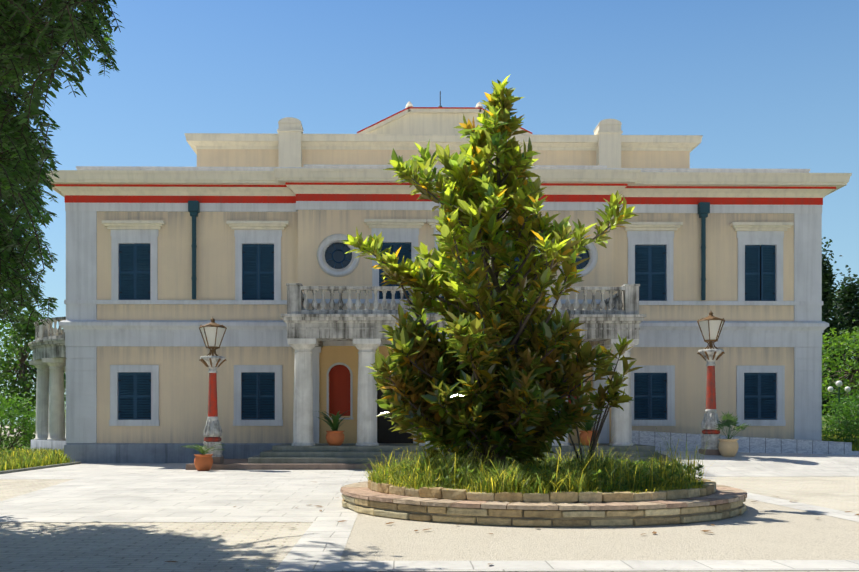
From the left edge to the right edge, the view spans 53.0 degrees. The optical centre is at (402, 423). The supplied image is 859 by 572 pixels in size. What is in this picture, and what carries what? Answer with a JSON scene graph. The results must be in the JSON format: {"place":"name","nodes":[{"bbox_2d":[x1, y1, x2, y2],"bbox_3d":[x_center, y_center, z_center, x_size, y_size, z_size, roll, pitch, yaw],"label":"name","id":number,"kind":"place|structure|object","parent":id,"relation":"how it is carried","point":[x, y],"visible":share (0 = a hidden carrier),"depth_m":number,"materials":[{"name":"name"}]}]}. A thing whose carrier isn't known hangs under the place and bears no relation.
{"place":"outdoors","nodes":[
{"label":"outdoors","id":0,"kind":"place"},
{"bbox_2d":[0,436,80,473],"bbox_3d":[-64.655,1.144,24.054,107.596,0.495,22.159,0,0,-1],"label":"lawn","id":1,"kind":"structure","parent":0,"point":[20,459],"depth_m":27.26,"materials":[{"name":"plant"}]},
{"bbox_2d":[0,428,15,453],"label":"bush","id":2,"kind":"object","parent":1,"relation":"on","point":[6,444],"visible":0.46,"depth_m":29.14,"materials":[{"name":"green plant"}]},
{"bbox_2d":[0,387,35,450],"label":"bush","id":3,"kind":"object","parent":1,"relation":"on","point":[25,428],"visible":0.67,"depth_m":41.47,"materials":[{"name":"green plant"}]},
{"bbox_2d":[0,307,65,444],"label":"tree","id":4,"kind":"object","parent":1,"relation":"on","point":[23,378],"visible":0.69,"depth_m":52.93,"materials":[{"name":"green plant"}]},
{"bbox_2d":[0,425,858,571],"bbox_3d":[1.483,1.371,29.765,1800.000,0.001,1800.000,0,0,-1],"label":"ground","id":5,"kind":"structure","parent":0,"point":[143,546],"depth_m":10.08,"materials":[{"name":"grey stone"}]},
{"bbox_2d":[0,306,65,433],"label":"tree belt","id":6,"kind":"object","parent":5,"relation":"on","point":[6,337],"visible":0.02,"depth_m":105.56,"materials":[{"name":"green plant"}]},
{"bbox_2d":[28,317,66,450],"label":"side portico","id":7,"kind":"structure","parent":5,"relation":"on","point":[47,346],"depth_m":34.47,"materials":[{"name":"stone"}]},
{"bbox_2d":[0,0,123,331],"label":"tree","id":8,"kind":"object","parent":5,"relation":"on","point":[33,38],"visible":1,"depth_m":7.48,"materials":[{"name":"green plant"}]},
{"bbox_2d":[186,283,659,469],"bbox_3d":[0.676,-1.399,27.406,14.130,5.740,4.140,0,0,-1],"label":"portico","id":9,"kind":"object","parent":5,"relation":"on","point":[309,332],"visible":0.48,"depth_m":26.40,"materials":[{"name":"stone"}]},
{"bbox_2d":[199,317,226,463],"bbox_3d":[-5.669,-0.999,25.730,0.835,4.400,0.833,0,0,-1],"label":"lamp post","id":10,"kind":"object","parent":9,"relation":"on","point":[212,332],"visible":0.98,"depth_m":25.58,"materials":[{"name":"brown metal"}]},
{"bbox_2d":[313,410,348,445],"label":"potted plant","id":11,"kind":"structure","parent":9,"relation":"on","point":[334,437],"depth_m":26.48,"materials":[{"name":"ceramic"}]},
{"bbox_2d":[579,412,603,445],"bbox_3d":[5.838,0.107,26.741,1.621,1.168,1.553,0,0,-1],"label":"potted plant","id":12,"kind":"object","parent":9,"relation":"on","point":[585,435],"depth_m":26.59,"materials":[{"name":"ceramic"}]},
{"bbox_2d":[0,463,858,571],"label":"paving flagstones","id":13,"kind":"object","parent":5,"relation":"on","point":[134,492],"visible":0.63,"depth_m":13.97,"materials":[{"name":"grey stone"}]},
{"bbox_2d":[181,444,225,470],"bbox_3d":[-5.753,0.977,24.813,1.527,0.788,1.163,0,0,43],"label":"potted palm","id":14,"kind":"object","parent":13,"relation":"on","point":[203,461],"visible":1,"depth_m":24.66,"materials":[{"name":"ceramic"}]},
{"bbox_2d":[163,481,858,563],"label":"fallen leaves","id":15,"kind":"object","parent":13,"relation":"on","point":[653,532],"visible":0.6,"depth_m":11.30,"materials":[{"name":"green plant"}]},
{"bbox_2d":[632,430,858,454],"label":"low wall","id":16,"kind":"structure","parent":5,"relation":"on","point":[756,444],"depth_m":28.27,"materials":[{"name":"stone"}]},
{"bbox_2d":[0,0,858,424],"label":"sky","id":17,"kind":"structure","parent":0,"point":[765,84],"materials":[{"name":"blue"}]},
{"bbox_2d":[46,91,851,462],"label":"palace building","id":18,"kind":"structure","parent":0,"point":[232,233],"depth_m":29.67,"materials":[{"name":"beige paint"}]},
{"bbox_2d":[340,497,858,560],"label":"pavement","id":19,"kind":"structure","parent":0,"point":[757,530],"depth_m":10.06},
{"bbox_2d":[340,478,746,526],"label":"stone planter wall","id":20,"kind":"structure","parent":19,"relation":"on","point":[713,501],"depth_m":11.79,"materials":[{"name":"beige stone"}]},
{"label":"planter soil","id":21,"kind":"structure","parent":20,"relation":"in","visible":0},
{"bbox_2d":[342,74,641,472],"bbox_3d":[1.486,-2.378,14.633,4.200,6.818,4.091,0,0,42],"label":"magnolia tree","id":22,"kind":"object","parent":21,"relation":"on","point":[496,377],"visible":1,"depth_m":14.00,"materials":[{"name":"green plant"}]},
{"bbox_2d":[358,426,709,493],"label":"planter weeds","id":23,"kind":"object","parent":21,"relation":"on","point":[587,474],"visible":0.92,"depth_m":12.88,"materials":[{"name":"green plant"}]},
{"bbox_2d":[655,450,858,476],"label":"pavement","id":24,"kind":"structure","parent":0,"point":[744,464],"depth_m":24.14,"materials":[{"name":"stone"}]},
{"bbox_2d":[697,311,724,454],"bbox_3d":[9.270,-1.220,25.908,0.835,4.400,0.833,0,0,-1],"label":"lamp post","id":25,"kind":"object","parent":24,"relation":"on","point":[711,325],"visible":1,"depth_m":25.76,"materials":[{"name":"brown metal"}]},
{"bbox_2d":[714,411,749,456],"bbox_3d":[9.686,0.299,25.351,1.052,1.365,0.995,0,0,-1],"label":"potted palm","id":26,"kind":"object","parent":24,"relation":"on","point":[728,447],"visible":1,"depth_m":25.22,"materials":[{"name":"ceramic"}]},
{"bbox_2d":[822,415,858,450],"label":"lawn","id":27,"kind":"structure","parent":0,"point":[855,446],"depth_m":38.41,"materials":[{"name":"plant"}]},
{"bbox_2d":[822,237,853,415],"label":"cypress tree","id":28,"kind":"object","parent":27,"relation":"on","point":[828,278],"visible":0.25,"depth_m":69.35,"materials":[{"name":"green plant"}]},
{"bbox_2d":[828,380,850,427],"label":"park lamp","id":29,"kind":"object","parent":27,"relation":"on","point":[839,383],"visible":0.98,"depth_m":44.97,"materials":[{"name":"green"}]},
{"bbox_2d":[821,319,858,414],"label":"bush","id":30,"kind":"object","parent":27,"relation":"on","point":[845,375],"visible":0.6,"depth_m":54.19,"materials":[{"name":"green plant"}]},
{"bbox_2d":[821,391,858,438],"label":"bush","id":31,"kind":"object","parent":27,"relation":"on","point":[838,415],"visible":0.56,"depth_m":40.73,"materials":[{"name":"green plant"}]},
{"bbox_2d":[821,386,858,428],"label":"bush","id":32,"kind":"object","parent":27,"relation":"on","point":[843,399],"visible":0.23,"depth_m":46.38,"materials":[{"name":"green plant"}]},
{"bbox_2d":[822,411,858,442],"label":"bush","id":33,"kind":"object","parent":27,"relation":"on","point":[854,431],"visible":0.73,"depth_m":35.80,"materials":[{"name":"green plant"}]},
{"bbox_2d":[823,283,858,394],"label":"tree","id":34,"kind":"object","parent":27,"relation":"on","point":[838,309],"depth_m":88.76,"materials":[{"name":"green plant"}]},
{"bbox_2d":[825,265,858,412],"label":"cypress tree","id":35,"kind":"object","parent":27,"relation":"on","point":[849,293],"visible":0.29,"depth_m":73.72,"materials":[{"name":"green plant"}]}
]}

